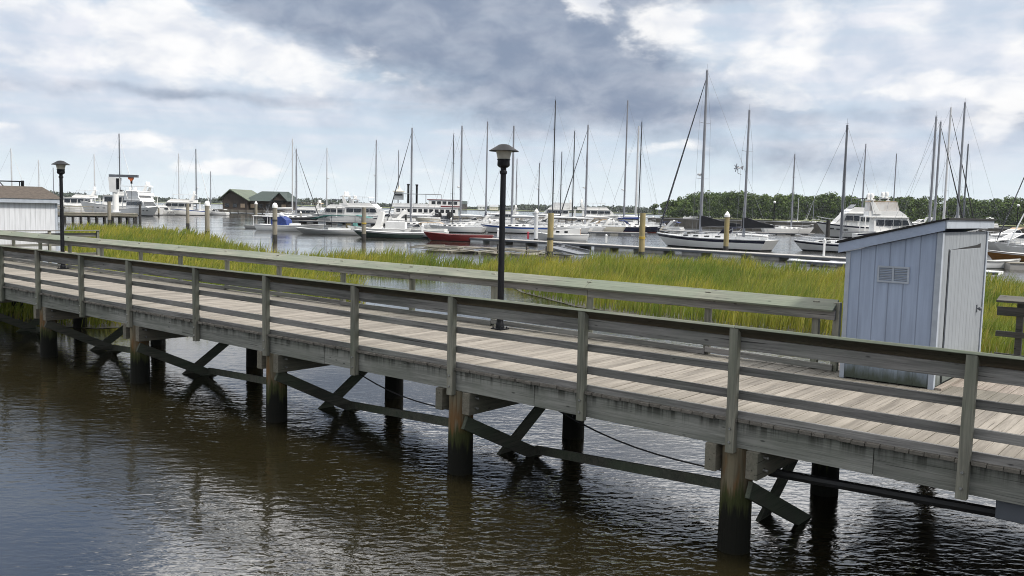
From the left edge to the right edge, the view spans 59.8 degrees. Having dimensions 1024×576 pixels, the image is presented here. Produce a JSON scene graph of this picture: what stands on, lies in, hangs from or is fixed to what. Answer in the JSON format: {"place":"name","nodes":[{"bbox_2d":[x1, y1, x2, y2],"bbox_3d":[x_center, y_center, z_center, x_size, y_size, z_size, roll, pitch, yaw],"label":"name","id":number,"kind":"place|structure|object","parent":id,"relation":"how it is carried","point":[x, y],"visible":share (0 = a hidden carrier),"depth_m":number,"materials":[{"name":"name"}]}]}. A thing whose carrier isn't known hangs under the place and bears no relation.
{"place":"outdoors","nodes":[
{"label":"outdoors","id":0,"kind":"place"},
{"bbox_2d":[0,185,59,251],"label":"shed","id":1,"kind":"structure","parent":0,"point":[36,209],"depth_m":36.36,"materials":[{"name":"white"}]},
{"bbox_2d":[108,174,138,211],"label":"jib crane","id":2,"kind":"object","parent":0,"point":[114,183],"visible":0.99,"depth_m":173.30,"materials":[{"name":"white paint"}]},
{"bbox_2d":[0,221,1023,355],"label":"marsh grass","id":3,"kind":"structure","parent":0,"point":[747,276],"depth_m":48.23,"materials":[{"name":"plant"}]},
{"bbox_2d":[0,201,1023,575],"bbox_3d":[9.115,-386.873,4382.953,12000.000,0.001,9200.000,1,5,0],"label":"water","id":4,"kind":"structure","parent":0,"point":[110,469],"depth_m":12.61,"materials":[{"name":"liquid"}]},
{"bbox_2d":[1,148,24,185],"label":"sailboat","id":5,"kind":"object","parent":4,"relation":"on","point":[10,151],"visible":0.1,"depth_m":238.28,"materials":[{"name":"paint"}]},
{"bbox_2d":[57,186,100,211],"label":"motor yacht","id":6,"kind":"object","parent":4,"relation":"on","point":[75,199],"visible":0.55,"depth_m":250.75,"materials":[{"name":"paint"}]},
{"bbox_2d":[57,206,137,221],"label":"wooden pier","id":7,"kind":"structure","parent":4,"relation":"in","point":[119,216],"depth_m":158.59,"materials":[{"name":"grey wood"}]},
{"bbox_2d":[107,202,110,223],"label":"mooring piling","id":8,"kind":"object","parent":4,"relation":"in","point":[108,212],"visible":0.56,"depth_m":144.94,"materials":[{"name":"wood"}]},
{"bbox_2d":[96,134,133,202],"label":"sailboat","id":9,"kind":"object","parent":4,"relation":"on","point":[119,159],"visible":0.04,"depth_m":253.82,"materials":[{"name":"paint"}]},
{"bbox_2d":[80,179,163,214],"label":"motor yacht","id":10,"kind":"object","parent":4,"relation":"on","point":[99,207],"visible":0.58,"depth_m":234.97,"materials":[{"name":"paint"}]},
{"bbox_2d":[119,182,157,215],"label":"motor yacht","id":11,"kind":"object","parent":4,"relation":"on","point":[144,199],"visible":0.86,"depth_m":224.58,"materials":[{"name":"paint"}]},
{"bbox_2d":[152,197,177,214],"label":"motorboat","id":12,"kind":"object","parent":4,"relation":"on","point":[167,211],"visible":0.44,"depth_m":242.96,"materials":[{"name":"paint"}]},
{"bbox_2d":[172,154,181,198],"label":"sailboat","id":13,"kind":"object","parent":4,"relation":"on","point":[178,177],"visible":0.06,"depth_m":283.06,"materials":[{"name":"paint"}]},
{"bbox_2d":[155,189,204,215],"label":"motor yacht","id":14,"kind":"object","parent":4,"relation":"on","point":[179,205],"visible":0.72,"depth_m":248.35,"materials":[{"name":"paint"}]},
{"bbox_2d":[186,203,189,227],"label":"mooring piling","id":15,"kind":"object","parent":4,"relation":"in","point":[187,216],"visible":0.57,"depth_m":133.90,"materials":[{"name":"wood"}]},
{"bbox_2d":[194,149,211,212],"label":"sailboat","id":16,"kind":"object","parent":4,"relation":"on","point":[196,189],"visible":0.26,"depth_m":260.35,"materials":[{"name":"paint"}]},
{"bbox_2d":[197,172,212,210],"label":"sailboat","id":17,"kind":"object","parent":4,"relation":"on","point":[210,193],"visible":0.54,"depth_m":342.82,"materials":[{"name":"paint"}]},
{"bbox_2d":[204,201,209,233],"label":"mooring piling","id":18,"kind":"object","parent":4,"relation":"in","point":[207,214],"visible":0.64,"depth_m":100.99,"materials":[{"name":"wood"}]},
{"bbox_2d":[210,209,229,214],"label":"motorboat","id":19,"kind":"object","parent":4,"relation":"on","point":[215,212],"visible":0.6,"depth_m":265.38,"materials":[{"name":"paint"}]},
{"bbox_2d":[244,215,267,227],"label":"skiff","id":20,"kind":"object","parent":4,"relation":"on","point":[249,226],"visible":0.23,"depth_m":138.38,"materials":[{"name":"white plastic"}]},
{"bbox_2d":[213,189,300,213],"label":"pier building","id":21,"kind":"structure","parent":4,"relation":"on","point":[237,201],"depth_m":319.66,"materials":[{"name":"wood"}]},
{"bbox_2d":[272,203,277,240],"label":"mooring piling","id":22,"kind":"object","parent":4,"relation":"in","point":[274,222],"visible":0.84,"depth_m":94.66,"materials":[{"name":"wood"}]},
{"bbox_2d":[265,136,308,214],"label":"sailboat","id":23,"kind":"object","parent":4,"relation":"on","point":[292,186],"visible":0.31,"depth_m":232.57,"materials":[{"name":"paint"}]},
{"bbox_2d":[254,213,325,230],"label":"skiff","id":24,"kind":"object","parent":4,"relation":"on","point":[284,223],"visible":0.8,"depth_m":128.31,"materials":[{"name":"white plastic"}]},
{"bbox_2d":[262,148,318,222],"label":"sailboat","id":25,"kind":"object","parent":4,"relation":"on","point":[295,216],"visible":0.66,"depth_m":188.65,"materials":[{"name":"paint"}]},
{"bbox_2d":[283,200,323,220],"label":"motorboat","id":26,"kind":"object","parent":4,"relation":"on","point":[306,211],"visible":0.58,"depth_m":208.28,"materials":[{"name":"paint"}]},
{"bbox_2d":[295,227,357,234],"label":"skiff","id":27,"kind":"object","parent":4,"relation":"on","point":[337,231],"visible":0.73,"depth_m":118.36,"materials":[{"name":"white plastic"}]},
{"bbox_2d":[315,148,338,208],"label":"sailboat","id":28,"kind":"object","parent":4,"relation":"on","point":[326,179],"visible":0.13,"depth_m":260.04,"materials":[{"name":"paint"}]},
{"bbox_2d":[310,193,358,220],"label":"motor yacht","id":29,"kind":"object","parent":4,"relation":"on","point":[330,209],"visible":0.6,"depth_m":201.99,"materials":[{"name":"paint"}]},
{"bbox_2d":[292,220,384,225],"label":"floating dock","id":30,"kind":"object","parent":4,"relation":"on","point":[322,222],"visible":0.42,"depth_m":184.49,"materials":[{"name":"concrete"}]},
{"bbox_2d":[311,215,372,229],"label":"dock","id":31,"kind":"object","parent":4,"relation":"on","point":[324,216],"visible":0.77,"depth_m":118.68,"materials":[{"name":"wood"}]},
{"bbox_2d":[362,207,365,238],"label":"mooring piling","id":32,"kind":"object","parent":4,"relation":"in","point":[363,222],"visible":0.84,"depth_m":104.00,"materials":[{"name":"brown wood"}]},
{"bbox_2d":[330,189,398,221],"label":"motor yacht","id":33,"kind":"object","parent":4,"relation":"on","point":[373,209],"visible":0.63,"depth_m":188.32,"materials":[{"name":"paint"}]},
{"bbox_2d":[347,212,410,231],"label":"workboat","id":34,"kind":"object","parent":4,"relation":"on","point":[392,226],"visible":0.6,"depth_m":117.81,"materials":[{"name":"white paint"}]},
{"bbox_2d":[364,140,394,214],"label":"sailboat","id":35,"kind":"object","parent":4,"relation":"on","point":[376,179],"visible":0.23,"depth_m":243.18,"materials":[{"name":"paint"}]},
{"bbox_2d":[358,210,417,222],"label":"motor yacht","id":36,"kind":"object","parent":4,"relation":"on","point":[397,218],"visible":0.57,"depth_m":181.03,"materials":[{"name":"paint"}]},
{"bbox_2d":[353,229,428,238],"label":"rowing gig","id":37,"kind":"object","parent":4,"relation":"on","point":[400,235],"visible":0.75,"depth_m":109.88,"materials":[{"name":"green paint"}]},
{"bbox_2d":[390,150,406,213],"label":"sailboat","id":38,"kind":"object","parent":4,"relation":"on","point":[398,176],"visible":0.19,"depth_m":332.29,"materials":[{"name":"paint"}]},
{"bbox_2d":[387,128,444,227],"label":"sailboat","id":39,"kind":"object","parent":4,"relation":"on","point":[410,223],"visible":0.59,"depth_m":148.75,"materials":[{"name":"paint"}]},
{"bbox_2d":[404,211,440,221],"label":"motor yacht","id":40,"kind":"object","parent":4,"relation":"on","point":[422,219],"visible":0.49,"depth_m":237.90,"materials":[{"name":"paint"}]},
{"bbox_2d":[390,184,459,217],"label":"excursion boat","id":41,"kind":"object","parent":4,"relation":"on","point":[429,208],"visible":0.66,"depth_m":285.36,"materials":[{"name":"paint"}]},
{"bbox_2d":[407,222,448,233],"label":"motorboat","id":42,"kind":"object","parent":4,"relation":"on","point":[415,228],"visible":0.38,"depth_m":121.79,"materials":[{"name":"paint"}]},
{"bbox_2d":[432,212,453,220],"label":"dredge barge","id":43,"kind":"object","parent":4,"relation":"on","point":[448,216],"visible":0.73,"depth_m":259.08},
{"bbox_2d":[429,134,486,232],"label":"sailboat","id":44,"kind":"object","parent":4,"relation":"on","point":[460,228],"visible":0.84,"depth_m":141.45,"materials":[{"name":"paint"}]},
{"bbox_2d":[424,232,493,241],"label":"rowing gig","id":45,"kind":"object","parent":4,"relation":"on","point":[432,236],"visible":0.77,"depth_m":104.68,"materials":[{"name":"red paint"}]},
{"bbox_2d":[436,126,493,224],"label":"sailboat","id":46,"kind":"object","parent":4,"relation":"on","point":[460,186],"visible":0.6,"depth_m":156.82,"materials":[{"name":"paint"}]},
{"bbox_2d":[454,215,497,224],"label":"motorboat","id":47,"kind":"object","parent":4,"relation":"on","point":[475,218],"visible":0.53,"depth_m":188.78,"materials":[{"name":"paint"}]},
{"bbox_2d":[463,122,516,224],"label":"sailboat","id":48,"kind":"object","parent":4,"relation":"on","point":[492,219],"visible":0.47,"depth_m":198.34,"materials":[{"name":"paint"}]},
{"bbox_2d":[410,244,573,257],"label":"old dock","id":49,"kind":"object","parent":4,"relation":"on","point":[470,250],"visible":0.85,"depth_m":78.02,"materials":[{"name":"grey wood"}]},
{"bbox_2d":[483,205,520,223],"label":"motorboat","id":50,"kind":"object","parent":4,"relation":"on","point":[508,214],"visible":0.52,"depth_m":237.44,"materials":[{"name":"paint"}]},
{"bbox_2d":[0,230,1023,554],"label":"boardwalk","id":51,"kind":"structure","parent":4,"relation":"in","point":[752,418],"depth_m":13.15,"materials":[{"name":"grey wood"}]},
{"bbox_2d":[51,160,69,268],"bbox_3d":[-15.015,-2.435,29.670,0.576,3.604,0.572,6,7,39],"label":"street lamp","id":52,"kind":"object","parent":51,"relation":"on","point":[60,165],"visible":1,"depth_m":29.59,"materials":[{"name":"metal"}]},
{"bbox_2d":[489,144,518,330],"bbox_3d":[-0.196,-0.983,17.311,0.576,3.604,0.572,6,7,39],"label":"street lamp","id":53,"kind":"object","parent":51,"relation":"on","point":[503,152],"visible":1,"depth_m":17.23,"materials":[{"name":"metal"}]},
{"bbox_2d":[837,218,996,390],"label":"shed","id":54,"kind":"structure","parent":51,"relation":"on","point":[922,284],"depth_m":12.68,"materials":[{"name":"blue"}]},
{"bbox_2d":[940,243,981,381],"bbox_3d":[6.748,0.324,13.243,0.104,1.950,1.875,6,7,39],"label":"door","id":55,"kind":"structure","parent":54,"relation":"in","point":[963,274],"depth_m":13.18,"materials":[{"name":"white"}]},
{"bbox_2d":[507,159,526,215],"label":"sailboat","id":56,"kind":"object","parent":4,"relation":"on","point":[516,185],"visible":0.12,"depth_m":298.03,"materials":[{"name":"paint"}]},
{"bbox_2d":[481,126,555,233],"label":"sailboat","id":57,"kind":"object","parent":4,"relation":"on","point":[524,228],"visible":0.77,"depth_m":144.52,"materials":[{"name":"paint"}]},
{"bbox_2d":[534,208,538,239],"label":"mooring piling","id":58,"kind":"object","parent":4,"relation":"in","point":[536,211],"visible":0.64,"depth_m":101.35,"materials":[{"name":"white plastic"}]},
{"bbox_2d":[517,215,556,223],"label":"motorboat","id":59,"kind":"object","parent":4,"relation":"on","point":[523,221],"visible":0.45,"depth_m":220.93,"materials":[{"name":"paint"}]},
{"bbox_2d":[524,162,557,221],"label":"sailboat","id":60,"kind":"object","parent":4,"relation":"on","point":[538,196],"visible":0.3,"depth_m":248.53,"materials":[{"name":"paint"}]},
{"bbox_2d":[453,216,636,222],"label":"breakwater","id":61,"kind":"object","parent":4,"relation":"in","point":[563,221],"visible":0.14,"depth_m":252.59,"materials":[{"name":"concrete"}]},
{"bbox_2d":[547,213,553,258],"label":"mooring piling","id":62,"kind":"object","parent":4,"relation":"in","point":[550,238],"visible":0.77,"depth_m":71.40,"materials":[{"name":"yellow wood"}]},
{"bbox_2d":[532,196,574,216],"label":"motor yacht","id":63,"kind":"object","parent":4,"relation":"on","point":[567,207],"visible":0.35,"depth_m":318.11,"materials":[{"name":"paint"}]},
{"bbox_2d":[545,152,570,215],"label":"sailboat","id":64,"kind":"object","parent":4,"relation":"on","point":[557,214],"visible":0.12,"depth_m":263.24,"materials":[{"name":"paint"}]},
{"bbox_2d":[525,99,592,233],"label":"sailboat","id":65,"kind":"object","parent":4,"relation":"on","point":[584,229],"visible":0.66,"depth_m":150.14,"materials":[{"name":"paint"}]},
{"bbox_2d":[533,228,588,240],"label":"cabin boat","id":66,"kind":"object","parent":4,"relation":"on","point":[572,234],"visible":0.78,"depth_m":117.02,"materials":[{"name":"white plastic"}]},
{"bbox_2d":[485,230,647,235],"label":"floating dock","id":67,"kind":"object","parent":4,"relation":"on","point":[608,233],"visible":0.28,"depth_m":148.50,"materials":[{"name":"concrete"}]},
{"bbox_2d":[554,130,605,231],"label":"sailboat","id":68,"kind":"object","parent":4,"relation":"on","point":[598,228],"visible":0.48,"depth_m":161.59,"materials":[{"name":"paint"}]},
{"bbox_2d":[556,125,625,231],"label":"sailboat","id":69,"kind":"object","parent":4,"relation":"on","point":[614,228],"visible":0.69,"depth_m":165.43,"materials":[{"name":"paint"}]},
{"bbox_2d":[573,200,617,218],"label":"motor yacht","id":70,"kind":"object","parent":4,"relation":"on","point":[597,211],"visible":0.64,"depth_m":329.18,"materials":[{"name":"paint"}]},
{"bbox_2d":[595,100,663,231],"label":"sailboat","id":71,"kind":"object","parent":4,"relation":"on","point":[625,216],"visible":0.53,"depth_m":180.22,"materials":[{"name":"white paint"}]},
{"bbox_2d":[609,126,655,223],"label":"sailboat","id":72,"kind":"object","parent":4,"relation":"on","point":[636,178],"visible":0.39,"depth_m":223.26,"materials":[{"name":"paint"}]},
{"bbox_2d":[423,235,845,260],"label":"floating dock","id":73,"kind":"object","parent":4,"relation":"on","point":[758,255],"visible":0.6,"depth_m":86.77,"materials":[{"name":"wood"}]},
{"bbox_2d":[546,243,589,254],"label":"gangway","id":74,"kind":"object","parent":73,"relation":"on","point":[566,250],"visible":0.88,"depth_m":74.98,"materials":[{"name":"metal"}]},
{"bbox_2d":[607,122,661,232],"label":"sailboat","id":75,"kind":"object","parent":4,"relation":"on","point":[636,228],"visible":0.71,"depth_m":170.70,"materials":[{"name":"white paint"}]},
{"bbox_2d":[638,213,645,257],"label":"mooring piling","id":76,"kind":"object","parent":4,"relation":"in","point":[642,234],"visible":0.79,"depth_m":74.69,"materials":[{"name":"yellow wood"}]},
{"bbox_2d":[658,220,684,231],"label":"motorboat","id":77,"kind":"object","parent":4,"relation":"on","point":[670,225],"visible":0.34,"depth_m":181.19,"materials":[{"name":"paint"}]},
{"bbox_2d":[657,64,778,250],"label":"sailboat","id":78,"kind":"object","parent":4,"relation":"on","point":[742,242],"visible":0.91,"depth_m":100.89,"materials":[{"name":"paint"}]},
{"bbox_2d":[738,233,768,237],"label":"dinghy","id":79,"kind":"object","parent":78,"relation":"hanging from","point":[758,235],"visible":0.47,"depth_m":102.30,"materials":[{"name":"white plastic"}]},
{"bbox_2d":[723,211,729,250],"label":"mooring piling","id":80,"kind":"object","parent":4,"relation":"in","point":[726,232],"visible":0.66,"depth_m":91.60,"materials":[{"name":"yellow wood"}]},
{"bbox_2d":[656,230,814,235],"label":"floating dock","id":81,"kind":"object","parent":4,"relation":"on","point":[716,232],"visible":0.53,"depth_m":175.35,"materials":[{"name":"concrete"}]},
{"bbox_2d":[761,154,813,234],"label":"sailboat","id":82,"kind":"object","parent":4,"relation":"on","point":[784,229],"visible":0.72,"depth_m":184.51,"materials":[{"name":"paint"}]},
{"bbox_2d":[825,220,830,237],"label":"mooring piling","id":83,"kind":"object","parent":4,"relation":"in","point":[827,235],"visible":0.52,"depth_m":161.82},
{"bbox_2d":[648,218,1023,234],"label":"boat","id":84,"kind":"object","parent":4,"relation":"in","point":[695,222],"visible":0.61,"depth_m":230.12,"materials":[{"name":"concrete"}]},
{"bbox_2d":[794,120,880,252],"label":"sailboat","id":85,"kind":"object","parent":4,"relation":"on","point":[817,245],"visible":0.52,"depth_m":99.43,"materials":[{"name":"paint"}]},
{"bbox_2d":[816,189,890,237],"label":"motor yacht","id":86,"kind":"object","parent":4,"relation":"on","point":[852,213],"visible":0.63,"depth_m":165.73,"materials":[{"name":"paint"}]},
{"bbox_2d":[849,144,871,206],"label":"sailboat","id":87,"kind":"object","parent":4,"relation":"on","point":[863,178],"visible":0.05,"depth_m":247.99,"materials":[{"name":"paint"}]},
{"bbox_2d":[852,191,913,236],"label":"motor yacht","id":88,"kind":"object","parent":4,"relation":"on","point":[888,214],"visible":0.47,"depth_m":134.59,"materials":[{"name":"paint"}]},
{"bbox_2d":[887,154,902,210],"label":"sailboat","id":89,"kind":"object","parent":4,"relation":"on","point":[896,163],"visible":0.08,"depth_m":282.70,"materials":[{"name":"paint"}]},
{"bbox_2d":[787,259,1003,274],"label":"floating dock","id":90,"kind":"object","parent":4,"relation":"on","point":[815,262],"visible":0.25,"depth_m":71.01,"materials":[{"name":"concrete"}]},
{"bbox_2d":[912,217,931,223],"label":"motor yacht","id":91,"kind":"object","parent":4,"relation":"on","point":[919,221],"visible":0.31,"depth_m":347.45,"materials":[{"name":"paint"}]},
{"bbox_2d":[889,122,962,229],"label":"sailboat","id":92,"kind":"object","parent":4,"relation":"on","point":[936,185],"visible":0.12,"depth_m":124.60,"materials":[{"name":"paint"}]},
{"bbox_2d":[898,112,974,230],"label":"sailboat","id":93,"kind":"object","parent":4,"relation":"on","point":[932,175],"visible":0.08,"depth_m":120.83,"materials":[{"name":"paint"}]},
{"bbox_2d":[904,107,977,231],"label":"sailboat","id":94,"kind":"object","parent":4,"relation":"on","point":[946,177],"visible":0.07,"depth_m":150.56,"materials":[{"name":"paint"}]},
{"bbox_2d":[954,141,978,231],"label":"sailboat","id":95,"kind":"object","parent":4,"relation":"on","point":[964,195],"visible":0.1,"depth_m":188.41,"materials":[{"name":"paint"}]},
{"bbox_2d":[934,102,1005,239],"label":"sailboat","id":96,"kind":"object","parent":4,"relation":"on","point":[960,172],"visible":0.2,"depth_m":136.39,"materials":[{"name":"paint"}]},
{"bbox_2d":[982,228,1021,236],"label":"motorboat","id":97,"kind":"object","parent":4,"relation":"on","point":[1010,230],"visible":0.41,"depth_m":155.73,"materials":[{"name":"paint"}]},
{"bbox_2d":[986,259,1020,268],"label":"skiff","id":98,"kind":"object","parent":4,"relation":"on","point":[995,264],"visible":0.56,"depth_m":73.50,"materials":[{"name":"plastic"}]},
{"bbox_2d":[987,250,1023,261],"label":"wooden boat","id":99,"kind":"object","parent":4,"relation":"on","point":[997,255],"visible":0.72,"depth_m":86.54,"materials":[{"name":"brown wood"}]},
{"bbox_2d":[988,233,1023,250],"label":"motorboat","id":100,"kind":"object","parent":4,"relation":"on","point":[994,247],"visible":0.48,"depth_m":109.58,"materials":[{"name":"paint"}]},
{"bbox_2d":[994,178,1023,251],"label":"sailboat","id":101,"kind":"object","parent":4,"relation":"on","point":[1001,247],"visible":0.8,"depth_m":99.85,"materials":[{"name":"paint"}]},
{"bbox_2d":[1004,262,1023,269],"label":"dock float","id":102,"kind":"object","parent":4,"relation":"on","point":[1014,265],"visible":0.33,"depth_m":72.45,"materials":[{"name":"plastic"}]},
{"bbox_2d":[1006,214,1023,252],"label":"sailboat","id":103,"kind":"object","parent":4,"relation":"on","point":[1015,249],"visible":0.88,"depth_m":91.78,"materials":[{"name":"paint"}]},
{"bbox_2d":[0,0,1023,212],"label":"sky","id":104,"kind":"structure","parent":0,"point":[232,82],"materials":[{"name":"grey"}]},
{"bbox_2d":[93,200,1021,222],"bbox_3d":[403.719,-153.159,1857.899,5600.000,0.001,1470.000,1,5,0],"label":"marsh","id":105,"kind":"structure","parent":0,"point":[393,207],"depth_m":1554.03,"materials":[{"name":"green plant"}]},
{"bbox_2d":[25,190,810,215],"bbox_3d":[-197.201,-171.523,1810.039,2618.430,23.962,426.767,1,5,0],"label":"treeline","id":106,"kind":"object","parent":105,"relation":"on","point":[544,207],"visible":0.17,"depth_m":1763.18,"materials":[{"name":"green plant"}]},
{"bbox_2d":[660,216,1023,225],"bbox_3d":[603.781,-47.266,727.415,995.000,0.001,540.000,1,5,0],"label":"wooded island","id":107,"kind":"structure","parent":0,"point":[816,220],"depth_m":617.23,"materials":[{"name":"plant"}]},
{"bbox_2d":[649,190,1023,225],"bbox_3d":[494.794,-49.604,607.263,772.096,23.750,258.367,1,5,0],"label":"woods","id":108,"kind":"object","parent":107,"relation":"on","point":[827,206],"visible":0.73,"depth_m":634.96,"materials":[{"name":"green plant"}]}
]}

